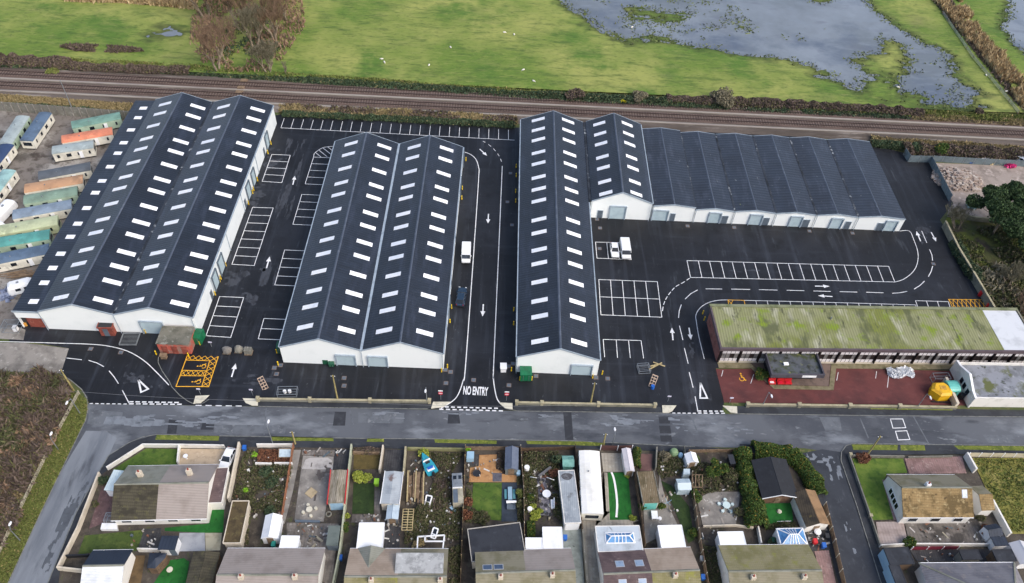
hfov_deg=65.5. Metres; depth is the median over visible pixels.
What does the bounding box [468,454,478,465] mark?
slate
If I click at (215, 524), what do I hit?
lawn
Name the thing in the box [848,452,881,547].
garden wall
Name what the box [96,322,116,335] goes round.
brick kiosk
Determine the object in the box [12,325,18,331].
white box
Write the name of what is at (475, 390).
road lettering
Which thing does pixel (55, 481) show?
kerb
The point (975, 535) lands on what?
garden clutter
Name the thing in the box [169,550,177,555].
door
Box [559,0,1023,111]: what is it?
sedge
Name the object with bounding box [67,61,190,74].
hedge
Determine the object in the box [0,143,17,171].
static caravan
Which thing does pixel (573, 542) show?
drive
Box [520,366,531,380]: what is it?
storage container
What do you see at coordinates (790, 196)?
industrial unit
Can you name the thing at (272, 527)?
garden shed
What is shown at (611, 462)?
patio
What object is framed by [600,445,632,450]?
garden fence
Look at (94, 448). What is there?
side lane
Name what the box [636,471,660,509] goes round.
garage
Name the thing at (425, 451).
shrub
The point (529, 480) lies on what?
garden undergrowth
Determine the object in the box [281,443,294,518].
trellis fence
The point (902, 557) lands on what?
extension
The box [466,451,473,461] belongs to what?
playhouse
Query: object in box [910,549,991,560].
yard paving
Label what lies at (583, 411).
kerb
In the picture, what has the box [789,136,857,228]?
industrial unit
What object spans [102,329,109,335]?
door
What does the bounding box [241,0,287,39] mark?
bare tree
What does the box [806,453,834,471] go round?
damp patch
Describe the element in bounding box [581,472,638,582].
patio
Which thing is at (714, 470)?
garden tree
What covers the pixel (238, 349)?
pallet load
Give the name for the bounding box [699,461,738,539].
garden clutter
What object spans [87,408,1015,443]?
road repair
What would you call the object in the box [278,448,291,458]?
glass frame
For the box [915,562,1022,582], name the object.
hipped house
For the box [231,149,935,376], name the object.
arrow marking
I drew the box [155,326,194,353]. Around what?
substation
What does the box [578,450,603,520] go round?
static caravan
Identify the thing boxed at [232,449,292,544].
garden undergrowth
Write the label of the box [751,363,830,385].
entrance floor
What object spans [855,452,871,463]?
shrub
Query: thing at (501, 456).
garden undergrowth
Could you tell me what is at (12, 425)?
green mounds
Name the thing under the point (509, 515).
slate deck
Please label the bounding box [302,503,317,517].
garden table
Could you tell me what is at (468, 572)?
garden ground
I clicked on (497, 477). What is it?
slate
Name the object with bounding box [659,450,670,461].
shrub
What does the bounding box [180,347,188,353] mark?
door
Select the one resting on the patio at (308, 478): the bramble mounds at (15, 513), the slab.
the slab
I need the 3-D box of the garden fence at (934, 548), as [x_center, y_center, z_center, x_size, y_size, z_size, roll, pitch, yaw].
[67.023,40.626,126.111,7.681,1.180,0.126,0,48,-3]
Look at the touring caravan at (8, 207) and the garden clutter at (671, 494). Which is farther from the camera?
the touring caravan at (8, 207)
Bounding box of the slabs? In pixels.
[537,477,550,514]
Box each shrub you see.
[92,500,98,506]
[98,475,109,484]
[258,465,272,477]
[264,505,275,514]
[265,475,278,488]
[341,513,350,518]
[343,522,349,532]
[352,470,364,483]
[363,473,372,483]
[411,538,424,547]
[414,503,429,517]
[418,448,428,456]
[461,509,472,520]
[464,497,472,505]
[478,510,490,524]
[515,488,523,498]
[515,499,525,507]
[527,493,534,500]
[530,509,540,520]
[548,468,558,477]
[550,454,561,463]
[629,514,636,520]
[657,502,665,509]
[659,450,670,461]
[687,527,697,536]
[691,489,702,502]
[723,467,738,482]
[732,506,744,516]
[755,367,769,380]
[767,537,776,543]
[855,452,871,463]
[902,535,916,547]
[975,515,985,520]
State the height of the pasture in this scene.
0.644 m
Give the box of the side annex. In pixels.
[972,486,994,515]
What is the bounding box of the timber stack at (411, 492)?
[408,472,422,504]
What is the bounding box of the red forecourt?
[716,368,965,404]
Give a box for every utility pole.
[59,369,74,390]
[331,375,337,398]
[590,382,596,402]
[868,436,881,453]
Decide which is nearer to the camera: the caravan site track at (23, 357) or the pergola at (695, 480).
the pergola at (695, 480)
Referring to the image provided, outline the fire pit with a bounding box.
[473,469,480,476]
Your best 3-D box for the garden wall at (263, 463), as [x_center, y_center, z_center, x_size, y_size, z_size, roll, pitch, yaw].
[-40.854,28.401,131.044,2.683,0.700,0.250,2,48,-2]
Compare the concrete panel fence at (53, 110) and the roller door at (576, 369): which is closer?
the roller door at (576, 369)
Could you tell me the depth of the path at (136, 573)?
118.58 m
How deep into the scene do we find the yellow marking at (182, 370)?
144.24 m
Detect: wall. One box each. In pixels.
[56,472,100,572]
[65,554,88,557]
[106,443,224,469]
[137,548,159,552]
[176,445,180,463]
[227,442,240,501]
[255,396,430,403]
[255,462,271,465]
[256,443,291,446]
[274,462,292,465]
[295,520,319,522]
[332,444,352,582]
[353,451,380,454]
[379,445,383,473]
[403,446,406,475]
[407,447,464,451]
[515,399,656,407]
[581,525,587,582]
[654,447,657,470]
[703,524,753,528]
[745,401,957,409]
[756,526,761,543]
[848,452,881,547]
[852,454,904,457]
[879,543,989,547]
[907,455,952,457]
[942,220,995,306]
[942,377,959,405]
[947,214,997,223]
[963,452,977,472]
[992,499,1011,536]
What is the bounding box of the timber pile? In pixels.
[0,269,34,277]
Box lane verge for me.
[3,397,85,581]
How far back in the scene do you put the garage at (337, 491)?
126.35 m
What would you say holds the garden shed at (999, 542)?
on the garden ground at (969, 477)
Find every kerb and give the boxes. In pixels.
[8,373,87,582]
[47,434,694,582]
[158,357,207,403]
[258,406,426,408]
[505,408,653,412]
[732,413,1023,416]
[841,443,1023,582]
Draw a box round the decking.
[186,551,221,582]
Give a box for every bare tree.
[187,0,214,18]
[190,13,235,70]
[218,0,246,29]
[227,2,268,45]
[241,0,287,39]
[245,38,278,71]
[281,61,286,73]
[283,0,288,20]
[945,201,974,228]
[1001,260,1023,285]
[1017,288,1023,314]
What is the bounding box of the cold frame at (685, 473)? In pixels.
[682,469,689,478]
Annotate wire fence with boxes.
[0,390,79,551]
[942,11,1019,112]
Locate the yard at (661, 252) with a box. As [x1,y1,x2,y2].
[9,114,984,413]
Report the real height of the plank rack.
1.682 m
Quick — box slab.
[305,487,316,497]
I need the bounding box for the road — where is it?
[63,398,1023,467]
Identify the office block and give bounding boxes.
[707,304,1023,378]
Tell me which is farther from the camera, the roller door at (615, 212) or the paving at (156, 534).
the roller door at (615, 212)
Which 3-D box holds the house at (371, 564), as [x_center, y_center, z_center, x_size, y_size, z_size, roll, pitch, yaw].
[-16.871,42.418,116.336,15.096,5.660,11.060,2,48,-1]
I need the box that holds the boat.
[422,453,437,475]
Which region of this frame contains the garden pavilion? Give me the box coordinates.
[147,553,169,573]
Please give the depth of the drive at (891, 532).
128.11 m
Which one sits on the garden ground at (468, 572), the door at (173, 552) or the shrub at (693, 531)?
the shrub at (693, 531)
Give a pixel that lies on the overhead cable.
(252, 400)
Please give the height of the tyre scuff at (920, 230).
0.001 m
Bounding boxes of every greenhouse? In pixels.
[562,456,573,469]
[674,479,691,494]
[1004,540,1023,568]
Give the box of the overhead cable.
[75,391,565,405]
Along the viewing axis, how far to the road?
139.04 m
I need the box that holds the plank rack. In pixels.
[406,470,423,503]
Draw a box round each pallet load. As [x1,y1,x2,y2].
[222,346,231,354]
[234,345,243,353]
[243,347,252,355]
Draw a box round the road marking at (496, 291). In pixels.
[0,119,949,413]
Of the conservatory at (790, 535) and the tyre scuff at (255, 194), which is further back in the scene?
the tyre scuff at (255, 194)
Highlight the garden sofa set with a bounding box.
[504,487,514,499]
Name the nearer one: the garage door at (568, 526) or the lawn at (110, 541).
the lawn at (110, 541)
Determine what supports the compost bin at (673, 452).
on the garden ground at (468, 572)
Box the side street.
[803,449,880,582]
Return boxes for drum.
[958,392,965,399]
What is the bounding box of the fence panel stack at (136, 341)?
[119,332,140,345]
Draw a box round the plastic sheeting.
[886,365,914,378]
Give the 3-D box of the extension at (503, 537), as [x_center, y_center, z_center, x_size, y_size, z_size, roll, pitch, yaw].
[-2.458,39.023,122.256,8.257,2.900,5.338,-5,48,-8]
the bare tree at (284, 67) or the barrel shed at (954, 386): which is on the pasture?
the bare tree at (284, 67)
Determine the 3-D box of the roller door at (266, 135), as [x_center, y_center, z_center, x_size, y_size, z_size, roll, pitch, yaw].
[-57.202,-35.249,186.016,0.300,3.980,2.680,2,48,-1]
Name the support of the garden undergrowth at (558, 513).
on the garden ground at (468, 572)
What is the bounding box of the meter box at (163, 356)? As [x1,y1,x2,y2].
[159,353,167,358]
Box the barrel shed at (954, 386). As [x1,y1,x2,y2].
[944,380,960,395]
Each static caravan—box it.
[0,115,31,149]
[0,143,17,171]
[0,169,19,203]
[0,215,61,236]
[0,229,53,252]
[0,243,49,272]
[12,199,73,222]
[19,112,54,148]
[23,186,79,207]
[24,174,85,194]
[38,162,93,181]
[52,140,96,161]
[61,127,114,146]
[71,112,122,133]
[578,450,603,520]
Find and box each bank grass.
[0,93,132,110]
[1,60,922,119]
[12,102,121,110]
[284,102,517,123]
[870,134,1023,154]
[912,113,1023,125]
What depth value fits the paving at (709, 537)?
126.29 m
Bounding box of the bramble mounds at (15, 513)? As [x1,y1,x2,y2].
[0,363,69,529]
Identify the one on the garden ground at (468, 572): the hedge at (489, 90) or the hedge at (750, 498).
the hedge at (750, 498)
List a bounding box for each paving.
[137,528,161,550]
[302,450,334,455]
[333,450,349,468]
[699,527,718,545]
[718,363,952,389]
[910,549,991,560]
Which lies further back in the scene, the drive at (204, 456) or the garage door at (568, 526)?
the drive at (204, 456)
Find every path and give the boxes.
[129,555,144,582]
[282,450,300,523]
[374,483,379,513]
[644,475,677,542]
[882,480,896,519]
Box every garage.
[208,467,230,509]
[222,500,250,547]
[327,469,347,509]
[380,471,403,509]
[558,470,580,529]
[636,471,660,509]
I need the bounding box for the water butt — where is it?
[524,465,529,470]
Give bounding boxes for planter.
[100,523,118,530]
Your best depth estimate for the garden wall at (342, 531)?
123.61 m
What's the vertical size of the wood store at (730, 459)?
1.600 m
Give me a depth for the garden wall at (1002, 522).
129.44 m
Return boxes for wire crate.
[637,363,650,373]
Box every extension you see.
[279,535,300,547]
[356,522,384,548]
[467,522,524,568]
[525,537,542,548]
[542,527,562,548]
[594,525,642,557]
[655,525,685,547]
[715,531,746,550]
[878,547,914,570]
[883,564,906,582]
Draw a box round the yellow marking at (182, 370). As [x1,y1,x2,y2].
[176,299,985,386]
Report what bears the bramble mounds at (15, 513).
on the thicket ground
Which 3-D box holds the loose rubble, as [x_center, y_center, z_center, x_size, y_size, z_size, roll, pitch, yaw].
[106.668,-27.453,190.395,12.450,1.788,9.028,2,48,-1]
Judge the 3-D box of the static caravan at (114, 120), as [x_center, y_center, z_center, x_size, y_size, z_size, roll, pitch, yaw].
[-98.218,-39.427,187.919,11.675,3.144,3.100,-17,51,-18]
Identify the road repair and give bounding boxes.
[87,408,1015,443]
[167,412,671,441]
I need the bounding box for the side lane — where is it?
[9,431,115,582]
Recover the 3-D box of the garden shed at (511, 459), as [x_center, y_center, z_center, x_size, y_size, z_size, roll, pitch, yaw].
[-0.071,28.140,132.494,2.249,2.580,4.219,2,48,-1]
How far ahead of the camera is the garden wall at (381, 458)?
131.89 m
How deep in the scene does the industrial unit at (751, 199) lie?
180.80 m
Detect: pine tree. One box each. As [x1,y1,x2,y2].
[965,180,1023,236]
[1007,230,1023,247]
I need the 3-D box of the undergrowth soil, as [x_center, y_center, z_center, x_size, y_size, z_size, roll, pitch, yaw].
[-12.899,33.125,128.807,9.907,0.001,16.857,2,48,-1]
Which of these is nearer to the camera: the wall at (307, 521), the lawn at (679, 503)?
the wall at (307, 521)
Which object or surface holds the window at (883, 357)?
in the office block
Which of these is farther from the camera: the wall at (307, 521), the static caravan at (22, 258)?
the static caravan at (22, 258)
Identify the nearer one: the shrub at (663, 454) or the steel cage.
the shrub at (663, 454)
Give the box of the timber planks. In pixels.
[649,362,664,369]
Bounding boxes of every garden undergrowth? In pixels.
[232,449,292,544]
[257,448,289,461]
[404,508,427,543]
[424,452,462,541]
[432,458,452,510]
[448,544,460,582]
[466,483,480,523]
[496,452,504,472]
[516,475,523,522]
[523,450,559,513]
[550,476,561,519]
[657,452,684,478]
[691,462,737,494]
[703,546,721,582]
[763,521,797,529]
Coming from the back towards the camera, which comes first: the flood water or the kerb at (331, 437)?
the flood water
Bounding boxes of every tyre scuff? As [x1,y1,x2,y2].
[123,372,175,388]
[224,268,265,306]
[232,374,282,384]
[249,148,282,211]
[259,138,305,285]
[687,335,711,403]
[915,210,930,244]
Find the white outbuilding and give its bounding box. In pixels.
[950,360,1023,407]
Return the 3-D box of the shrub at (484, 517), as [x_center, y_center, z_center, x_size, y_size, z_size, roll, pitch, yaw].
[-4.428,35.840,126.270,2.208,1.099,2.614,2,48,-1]
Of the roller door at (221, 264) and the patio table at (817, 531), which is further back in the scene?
the roller door at (221, 264)
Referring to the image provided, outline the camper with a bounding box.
[452,473,463,507]
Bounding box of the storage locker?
[276,341,280,353]
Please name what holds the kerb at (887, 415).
on the pavement at (838, 411)
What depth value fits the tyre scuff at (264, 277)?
175.01 m
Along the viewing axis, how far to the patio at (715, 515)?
129.64 m
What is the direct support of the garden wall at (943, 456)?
on the garden ground at (969, 477)
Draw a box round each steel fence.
[903,148,952,200]
[933,156,1023,166]
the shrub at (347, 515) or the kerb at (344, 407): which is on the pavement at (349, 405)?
the kerb at (344, 407)
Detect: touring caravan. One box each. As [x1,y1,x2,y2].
[0,199,17,221]
[7,277,30,295]
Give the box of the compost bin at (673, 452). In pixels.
[670,448,677,457]
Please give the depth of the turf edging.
130.42 m
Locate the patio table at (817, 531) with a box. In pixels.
[814,528,820,534]
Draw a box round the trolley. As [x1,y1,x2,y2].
[276,386,297,397]
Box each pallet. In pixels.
[257,376,268,389]
[648,374,657,386]
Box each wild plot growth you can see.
[952,224,1023,318]
[958,226,1023,316]
[975,261,1023,307]
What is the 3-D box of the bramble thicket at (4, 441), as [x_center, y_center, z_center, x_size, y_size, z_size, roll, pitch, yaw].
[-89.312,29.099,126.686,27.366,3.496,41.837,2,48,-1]
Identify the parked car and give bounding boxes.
[219,446,235,468]
[610,242,619,257]
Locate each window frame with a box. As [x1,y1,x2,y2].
[424,495,432,504]
[430,527,438,538]
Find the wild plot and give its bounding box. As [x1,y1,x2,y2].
[943,217,1022,312]
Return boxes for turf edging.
[611,472,617,516]
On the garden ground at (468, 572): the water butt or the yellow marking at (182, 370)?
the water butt
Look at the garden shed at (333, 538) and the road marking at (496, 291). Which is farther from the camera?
the road marking at (496, 291)
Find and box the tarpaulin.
[0,286,15,302]
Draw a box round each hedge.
[0,52,72,69]
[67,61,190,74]
[281,109,515,127]
[305,75,537,94]
[353,446,381,455]
[526,520,535,536]
[537,90,671,103]
[632,446,641,468]
[665,93,925,116]
[732,446,769,529]
[750,440,828,494]
[871,139,904,150]
[903,141,1023,159]
[948,239,985,281]
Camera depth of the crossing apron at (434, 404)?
140.85 m
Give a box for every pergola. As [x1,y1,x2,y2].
[401,509,413,529]
[692,474,702,487]
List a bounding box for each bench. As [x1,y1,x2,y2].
[550,498,554,508]
[768,378,775,384]
[776,378,784,384]
[784,378,791,384]
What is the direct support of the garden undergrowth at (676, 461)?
on the garden ground at (468, 572)
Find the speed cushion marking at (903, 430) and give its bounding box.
[890,419,909,439]
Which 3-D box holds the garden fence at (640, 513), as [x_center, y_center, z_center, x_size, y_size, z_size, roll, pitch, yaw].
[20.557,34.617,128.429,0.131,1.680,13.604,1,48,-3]
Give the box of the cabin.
[790,489,829,531]
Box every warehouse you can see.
[11,92,276,333]
[278,132,464,370]
[515,110,600,375]
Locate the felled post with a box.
[538,466,551,477]
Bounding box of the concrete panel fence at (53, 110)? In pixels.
[0,102,128,119]
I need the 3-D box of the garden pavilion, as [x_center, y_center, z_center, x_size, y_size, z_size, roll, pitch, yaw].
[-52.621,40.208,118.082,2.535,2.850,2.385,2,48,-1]
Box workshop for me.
[583,113,653,220]
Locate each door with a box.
[27,259,34,265]
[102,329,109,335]
[138,320,163,333]
[161,346,168,353]
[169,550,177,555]
[170,346,178,353]
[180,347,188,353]
[211,268,219,291]
[216,252,225,276]
[245,179,251,201]
[250,167,256,187]
[264,130,269,149]
[266,538,273,543]
[330,503,343,509]
[332,546,338,550]
[334,354,356,366]
[367,355,388,367]
[389,519,395,523]
[448,295,450,318]
[508,469,514,474]
[565,524,578,529]
[570,364,593,375]
[596,210,602,217]
[608,205,626,219]
[644,503,657,509]
[688,462,695,467]
[773,497,781,502]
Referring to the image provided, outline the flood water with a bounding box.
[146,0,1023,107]
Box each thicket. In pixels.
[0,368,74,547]
[0,370,70,538]
[60,42,143,53]
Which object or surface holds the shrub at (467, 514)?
on the garden ground at (468, 572)
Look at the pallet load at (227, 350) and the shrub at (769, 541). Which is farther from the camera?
the pallet load at (227, 350)
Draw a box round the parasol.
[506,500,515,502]
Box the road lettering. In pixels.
[463,386,487,395]
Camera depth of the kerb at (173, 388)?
140.60 m
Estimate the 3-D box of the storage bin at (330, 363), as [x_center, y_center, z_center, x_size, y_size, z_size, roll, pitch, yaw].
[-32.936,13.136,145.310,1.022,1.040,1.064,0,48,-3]
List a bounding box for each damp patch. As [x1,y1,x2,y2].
[41,464,91,571]
[103,414,238,427]
[373,412,404,420]
[444,412,479,414]
[538,414,653,425]
[668,417,752,433]
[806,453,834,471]
[830,466,842,480]
[844,522,856,553]
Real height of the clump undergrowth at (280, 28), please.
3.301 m
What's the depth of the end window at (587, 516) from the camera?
125.68 m
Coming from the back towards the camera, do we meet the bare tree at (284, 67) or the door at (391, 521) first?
the bare tree at (284, 67)
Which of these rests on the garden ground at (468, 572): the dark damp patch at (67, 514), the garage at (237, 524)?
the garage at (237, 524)
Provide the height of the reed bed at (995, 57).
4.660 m
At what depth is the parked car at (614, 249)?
167.77 m
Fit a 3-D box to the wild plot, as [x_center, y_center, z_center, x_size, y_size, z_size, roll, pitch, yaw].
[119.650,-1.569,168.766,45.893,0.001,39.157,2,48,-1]
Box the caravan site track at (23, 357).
[0,343,68,373]
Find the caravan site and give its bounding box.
[0,111,123,326]
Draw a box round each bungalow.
[80,549,135,582]
[111,464,218,524]
[883,474,973,523]
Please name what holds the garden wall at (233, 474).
on the garden ground at (468, 572)
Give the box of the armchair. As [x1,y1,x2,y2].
[507,503,514,509]
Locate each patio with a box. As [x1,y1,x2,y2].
[89,486,112,528]
[179,533,204,550]
[205,533,221,550]
[287,523,338,582]
[294,456,333,521]
[302,458,332,468]
[351,514,380,522]
[384,518,400,547]
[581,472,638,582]
[601,453,623,471]
[698,492,739,524]
[806,530,829,550]
[905,520,984,542]
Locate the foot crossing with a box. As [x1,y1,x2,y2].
[233,79,247,96]
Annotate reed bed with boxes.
[64,0,199,9]
[932,0,1023,113]
[934,0,1019,105]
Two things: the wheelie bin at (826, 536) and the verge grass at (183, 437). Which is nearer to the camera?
the wheelie bin at (826, 536)
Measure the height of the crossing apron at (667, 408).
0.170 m
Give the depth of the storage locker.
146.08 m
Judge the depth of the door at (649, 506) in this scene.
128.03 m
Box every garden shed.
[157,536,180,555]
[261,513,283,543]
[326,525,340,550]
[386,504,399,523]
[505,446,518,474]
[621,447,634,476]
[683,451,698,467]
[953,550,981,561]
[979,524,1003,541]
[986,536,1008,549]
[986,549,1016,561]
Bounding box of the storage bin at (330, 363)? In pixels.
[328,361,333,366]
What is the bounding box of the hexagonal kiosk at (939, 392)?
[928,382,951,402]
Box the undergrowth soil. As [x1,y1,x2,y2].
[404,451,463,544]
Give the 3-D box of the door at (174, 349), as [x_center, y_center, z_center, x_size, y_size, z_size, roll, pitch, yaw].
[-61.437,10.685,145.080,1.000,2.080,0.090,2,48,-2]
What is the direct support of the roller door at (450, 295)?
in the warehouse at (373, 285)
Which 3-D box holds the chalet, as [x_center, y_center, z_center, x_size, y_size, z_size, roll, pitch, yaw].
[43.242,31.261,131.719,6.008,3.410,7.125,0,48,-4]
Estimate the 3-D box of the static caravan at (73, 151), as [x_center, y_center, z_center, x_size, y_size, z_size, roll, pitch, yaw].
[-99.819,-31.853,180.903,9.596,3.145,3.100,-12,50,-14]
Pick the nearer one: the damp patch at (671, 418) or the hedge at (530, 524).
the hedge at (530, 524)
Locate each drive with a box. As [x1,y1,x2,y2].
[178,449,225,466]
[383,449,403,471]
[562,529,583,582]
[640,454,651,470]
[814,550,835,582]
[876,522,906,543]
[905,456,965,473]
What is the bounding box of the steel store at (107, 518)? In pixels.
[103,512,114,522]
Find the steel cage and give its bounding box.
[0,319,21,332]
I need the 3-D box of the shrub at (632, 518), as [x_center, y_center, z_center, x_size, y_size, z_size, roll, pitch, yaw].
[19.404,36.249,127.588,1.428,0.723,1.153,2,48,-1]
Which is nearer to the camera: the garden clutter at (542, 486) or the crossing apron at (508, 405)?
the garden clutter at (542, 486)
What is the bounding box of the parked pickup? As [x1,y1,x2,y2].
[455,287,466,306]
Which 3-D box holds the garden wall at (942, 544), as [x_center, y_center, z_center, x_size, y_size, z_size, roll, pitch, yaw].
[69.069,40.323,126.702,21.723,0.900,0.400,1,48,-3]
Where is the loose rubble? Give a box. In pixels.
[931,166,984,191]
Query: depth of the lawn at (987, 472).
134.94 m
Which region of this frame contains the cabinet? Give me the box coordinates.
[500,363,506,371]
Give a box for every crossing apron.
[193,395,208,403]
[243,398,257,405]
[431,402,449,408]
[499,403,512,408]
[662,405,675,412]
[723,406,736,412]
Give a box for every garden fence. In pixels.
[460,444,465,582]
[466,446,519,449]
[520,444,524,545]
[521,446,574,450]
[574,444,582,531]
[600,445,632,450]
[633,466,645,547]
[688,449,733,452]
[690,471,708,582]
[823,501,845,582]
[910,546,960,549]
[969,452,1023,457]
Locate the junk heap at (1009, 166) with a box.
[1004,163,1016,168]
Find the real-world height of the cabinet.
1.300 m
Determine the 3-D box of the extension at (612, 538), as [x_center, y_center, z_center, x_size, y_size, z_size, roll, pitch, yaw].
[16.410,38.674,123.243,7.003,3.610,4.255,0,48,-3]
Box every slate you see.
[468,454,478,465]
[493,473,501,481]
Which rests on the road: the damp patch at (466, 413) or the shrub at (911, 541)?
the damp patch at (466, 413)
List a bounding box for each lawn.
[78,530,142,553]
[113,448,176,470]
[154,558,188,582]
[165,509,223,532]
[352,483,373,513]
[353,455,380,468]
[472,483,501,519]
[608,473,631,519]
[661,481,693,542]
[765,503,792,523]
[852,458,906,519]
[972,458,1023,533]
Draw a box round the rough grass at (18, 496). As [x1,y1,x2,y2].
[0,372,69,538]
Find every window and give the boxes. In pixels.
[585,515,598,518]
[719,351,740,360]
[739,351,760,360]
[759,351,779,360]
[782,352,799,353]
[801,352,818,353]
[819,352,838,361]
[836,352,858,361]
[856,352,877,361]
[875,353,896,361]
[888,487,898,509]
[895,353,916,361]
[907,518,918,520]
[914,353,935,362]
[930,518,940,520]
[933,353,955,362]
[952,353,973,362]
[952,518,963,520]
[972,354,993,361]
[991,354,1012,362]
[1009,354,1023,362]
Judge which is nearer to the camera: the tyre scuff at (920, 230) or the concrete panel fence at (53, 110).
the tyre scuff at (920, 230)
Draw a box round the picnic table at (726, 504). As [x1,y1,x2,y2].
[717,498,733,513]
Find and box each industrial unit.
[642,127,695,221]
[681,131,734,223]
[715,133,775,225]
[752,135,816,227]
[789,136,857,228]
[827,138,905,231]
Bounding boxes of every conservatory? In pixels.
[104,470,122,495]
[417,534,444,547]
[772,528,807,543]
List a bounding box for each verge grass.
[155,435,218,440]
[271,436,333,440]
[367,438,383,441]
[434,439,496,443]
[526,441,604,445]
[852,444,897,449]
[871,408,952,409]
[900,445,924,449]
[954,445,1023,450]
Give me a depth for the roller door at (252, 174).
176.93 m
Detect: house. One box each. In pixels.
[216,548,325,582]
[344,545,447,582]
[475,548,575,582]
[597,547,700,582]
[716,544,823,582]
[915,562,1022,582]
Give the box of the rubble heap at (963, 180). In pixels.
[931,169,983,191]
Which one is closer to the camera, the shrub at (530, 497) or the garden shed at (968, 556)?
the garden shed at (968, 556)
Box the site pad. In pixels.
[0,327,24,339]
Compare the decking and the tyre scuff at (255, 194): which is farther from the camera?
the tyre scuff at (255, 194)
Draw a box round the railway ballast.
[0,67,1023,145]
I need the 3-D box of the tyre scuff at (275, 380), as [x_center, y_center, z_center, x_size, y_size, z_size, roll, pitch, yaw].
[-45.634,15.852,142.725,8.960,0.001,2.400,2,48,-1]
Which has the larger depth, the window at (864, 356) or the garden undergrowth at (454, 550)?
the window at (864, 356)
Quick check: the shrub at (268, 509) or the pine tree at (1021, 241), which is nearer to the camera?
the shrub at (268, 509)
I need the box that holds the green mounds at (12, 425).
[0,398,28,518]
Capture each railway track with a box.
[0,69,1023,126]
[0,80,1023,137]
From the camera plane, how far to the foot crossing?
202.21 m
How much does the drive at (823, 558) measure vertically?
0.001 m
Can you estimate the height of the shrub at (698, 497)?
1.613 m
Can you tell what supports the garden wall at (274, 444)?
on the garden ground at (468, 572)
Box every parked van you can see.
[461,241,470,263]
[619,237,630,258]
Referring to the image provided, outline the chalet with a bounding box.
[751,456,796,502]
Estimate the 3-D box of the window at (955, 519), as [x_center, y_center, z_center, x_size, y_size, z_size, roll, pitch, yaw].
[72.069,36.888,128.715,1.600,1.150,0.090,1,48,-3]
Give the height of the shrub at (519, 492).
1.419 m
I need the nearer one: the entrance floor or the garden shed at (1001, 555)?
the garden shed at (1001, 555)
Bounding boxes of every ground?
[0,72,1023,582]
[59,447,837,582]
[851,455,1023,582]
[936,163,1023,223]
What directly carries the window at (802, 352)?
in the office block
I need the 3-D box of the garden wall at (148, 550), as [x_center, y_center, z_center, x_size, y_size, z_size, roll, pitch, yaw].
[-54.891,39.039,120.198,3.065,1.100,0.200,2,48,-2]
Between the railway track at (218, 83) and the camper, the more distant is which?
the railway track at (218, 83)
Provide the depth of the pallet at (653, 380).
145.72 m
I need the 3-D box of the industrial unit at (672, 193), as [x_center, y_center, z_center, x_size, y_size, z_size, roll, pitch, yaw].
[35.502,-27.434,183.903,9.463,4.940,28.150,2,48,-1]
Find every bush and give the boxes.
[45,67,58,73]
[564,88,585,99]
[632,90,648,102]
[709,86,735,107]
[912,141,921,151]
[934,143,949,153]
[975,107,983,113]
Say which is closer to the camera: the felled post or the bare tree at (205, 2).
the felled post
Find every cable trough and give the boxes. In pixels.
[0,77,1023,128]
[0,89,1023,140]
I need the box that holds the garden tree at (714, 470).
[705,457,729,477]
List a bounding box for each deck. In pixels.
[469,454,516,481]
[502,483,516,521]
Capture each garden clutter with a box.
[130,529,159,552]
[235,452,292,517]
[297,523,330,547]
[304,447,345,457]
[361,514,378,521]
[384,519,399,543]
[407,456,459,543]
[466,458,499,478]
[524,455,557,519]
[660,458,686,512]
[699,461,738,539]
[807,528,829,550]
[909,521,983,542]
[921,550,982,561]
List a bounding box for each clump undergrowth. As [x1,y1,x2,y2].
[189,0,305,71]
[223,21,282,58]
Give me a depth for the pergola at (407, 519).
123.88 m
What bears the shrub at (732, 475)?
on the garden ground at (468, 572)
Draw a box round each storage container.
[192,328,205,344]
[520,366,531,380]
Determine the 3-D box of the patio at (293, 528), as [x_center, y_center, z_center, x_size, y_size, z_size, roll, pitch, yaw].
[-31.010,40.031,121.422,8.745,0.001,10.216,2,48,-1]
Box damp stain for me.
[311,462,331,500]
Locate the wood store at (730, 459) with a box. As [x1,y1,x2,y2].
[726,454,735,467]
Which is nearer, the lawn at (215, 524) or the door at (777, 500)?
the lawn at (215, 524)
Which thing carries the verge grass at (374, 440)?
on the pavement at (230, 441)
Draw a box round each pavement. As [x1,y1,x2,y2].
[49,435,722,582]
[258,401,432,408]
[513,405,662,412]
[737,406,1023,415]
[740,444,841,582]
[841,444,1023,582]
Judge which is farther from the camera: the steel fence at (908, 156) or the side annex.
the steel fence at (908, 156)
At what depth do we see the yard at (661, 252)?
162.40 m
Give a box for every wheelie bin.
[271,541,275,547]
[374,478,378,486]
[812,538,817,544]
[821,542,826,548]
[824,533,829,539]
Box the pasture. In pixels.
[0,0,1023,112]
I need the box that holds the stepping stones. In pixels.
[537,478,552,515]
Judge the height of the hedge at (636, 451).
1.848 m
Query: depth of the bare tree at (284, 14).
222.38 m
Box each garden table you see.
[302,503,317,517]
[542,490,550,497]
[651,511,657,518]

